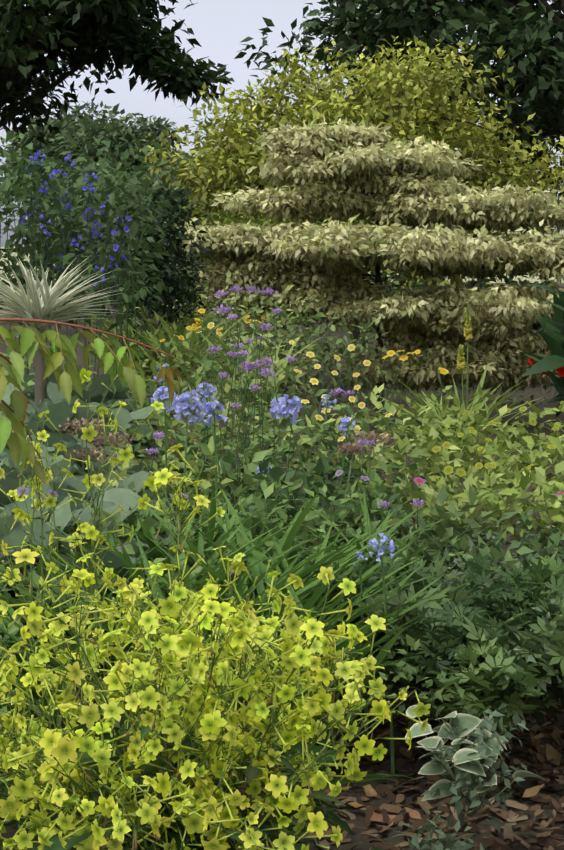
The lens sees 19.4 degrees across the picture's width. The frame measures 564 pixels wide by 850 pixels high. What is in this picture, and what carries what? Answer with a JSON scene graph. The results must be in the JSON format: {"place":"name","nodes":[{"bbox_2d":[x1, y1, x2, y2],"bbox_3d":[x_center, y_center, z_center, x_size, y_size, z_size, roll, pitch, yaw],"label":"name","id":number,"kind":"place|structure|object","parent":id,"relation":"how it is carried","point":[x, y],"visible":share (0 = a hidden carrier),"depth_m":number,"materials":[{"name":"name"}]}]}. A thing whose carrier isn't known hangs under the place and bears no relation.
{"place":"outdoors","nodes":[
{"label":"outdoors","id":0,"kind":"place"},
{"bbox_2d":[0,283,563,849],"bbox_3d":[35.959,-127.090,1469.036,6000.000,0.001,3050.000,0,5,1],"label":"ground","id":1,"kind":"structure","parent":0,"point":[390,839],"depth_m":5.75,"materials":[{"name":"soil"}]},
{"bbox_2d":[0,93,119,291],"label":"hedge tree leaves","id":2,"kind":"object","parent":1,"relation":"on","point":[29,134],"depth_m":73.80,"materials":[{"name":"green plant"}]},
{"bbox_2d":[18,158,143,316],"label":"hedge tree leaves","id":3,"kind":"object","parent":1,"relation":"on","point":[105,173],"depth_m":63.01,"materials":[{"name":"green plant"}]},
{"bbox_2d":[0,368,194,800],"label":"flowering tobacco plant","id":4,"kind":"object","parent":1,"relation":"on","point":[126,456],"depth_m":4.22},
{"bbox_2d":[0,0,201,144],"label":"oak","id":5,"kind":"object","parent":1,"relation":"on","point":[41,82],"depth_m":39.87,"materials":[{"name":"green plant"}]},
{"bbox_2d":[42,0,234,105],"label":"oak bough leaves","id":6,"kind":"object","parent":5,"relation":"attached to","point":[186,80],"visible":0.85,"depth_m":39.95,"materials":[{"name":"green plant"}]},
{"bbox_2d":[42,103,185,313],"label":"hedge tree leaves","id":7,"kind":"object","parent":1,"relation":"on","point":[90,147],"depth_m":69.03,"materials":[{"name":"green plant"}]},
{"bbox_2d":[83,160,225,317],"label":"hedge tree leaves","id":8,"kind":"object","parent":1,"relation":"on","point":[178,199],"depth_m":61.12,"materials":[{"name":"green plant"}]},
{"bbox_2d":[138,151,242,313],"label":"hedge tree leaves","id":9,"kind":"object","parent":1,"relation":"on","point":[165,169],"depth_m":65.15,"materials":[{"name":"green plant"}]},
{"bbox_2d":[0,443,430,849],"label":"yellow flowering plant","id":10,"kind":"object","parent":1,"relation":"on","point":[183,642],"depth_m":3.15,"materials":[{"name":"yellow plant"}]},
{"bbox_2d":[0,227,553,323],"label":"hedge leaves","id":11,"kind":"object","parent":1,"relation":"on","point":[83,267],"visible":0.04,"depth_m":54.86,"materials":[{"name":"green plant"}]},
{"bbox_2d":[169,177,392,392],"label":"tree branches","id":12,"kind":"object","parent":1,"relation":"on","point":[260,222],"depth_m":20.39,"materials":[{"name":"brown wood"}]},
{"bbox_2d":[0,124,563,849],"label":"border","id":13,"kind":"object","parent":1,"relation":"on","point":[492,656],"depth_m":6.15,"materials":[{"name":"green plant"}]},
{"bbox_2d":[405,705,546,800],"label":"brunnera leaves","id":14,"kind":"object","parent":13,"relation":"attached to","point":[461,759],"visible":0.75,"depth_m":3.97,"materials":[{"name":"green plant"}]},
{"bbox_2d":[87,650,563,849],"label":"mulch chips","id":15,"kind":"object","parent":1,"relation":"on","point":[549,751],"visible":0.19,"depth_m":4.52,"materials":[{"name":"brown wood"}]},
{"bbox_2d":[128,35,563,387],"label":"golden tree","id":16,"kind":"object","parent":1,"relation":"on","point":[417,100],"depth_m":21.11,"materials":[{"name":"green plant"}]},
{"bbox_2d":[150,115,563,427],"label":"variegated tiered tree","id":17,"kind":"object","parent":1,"relation":"on","point":[382,184],"depth_m":15.50,"materials":[{"name":"plant"}]},
{"bbox_2d":[234,0,563,227],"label":"oak","id":18,"kind":"object","parent":1,"relation":"on","point":[404,20],"depth_m":39.86,"materials":[{"name":"green plant"}]},
{"bbox_2d":[500,122,563,132],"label":"oak limb","id":19,"kind":"object","parent":18,"relation":"attached to","point":[520,127],"visible":0.08,"depth_m":44.72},
{"bbox_2d":[353,702,563,845],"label":"mulch twigs","id":20,"kind":"object","parent":1,"relation":"on","point":[385,844],"visible":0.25,"depth_m":4.60,"materials":[{"name":"brown wood"}]},
{"bbox_2d":[0,228,563,282],"bbox_3d":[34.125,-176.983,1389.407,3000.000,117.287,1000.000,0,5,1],"label":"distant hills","id":21,"kind":"structure","parent":0,"point":[534,279],"depth_m":924.64,"materials":[{"name":"green plant"}]},
{"bbox_2d":[0,0,563,246],"label":"sky","id":22,"kind":"structure","parent":0,"point":[219,26],"materials":[{"name":"white"}]}
]}

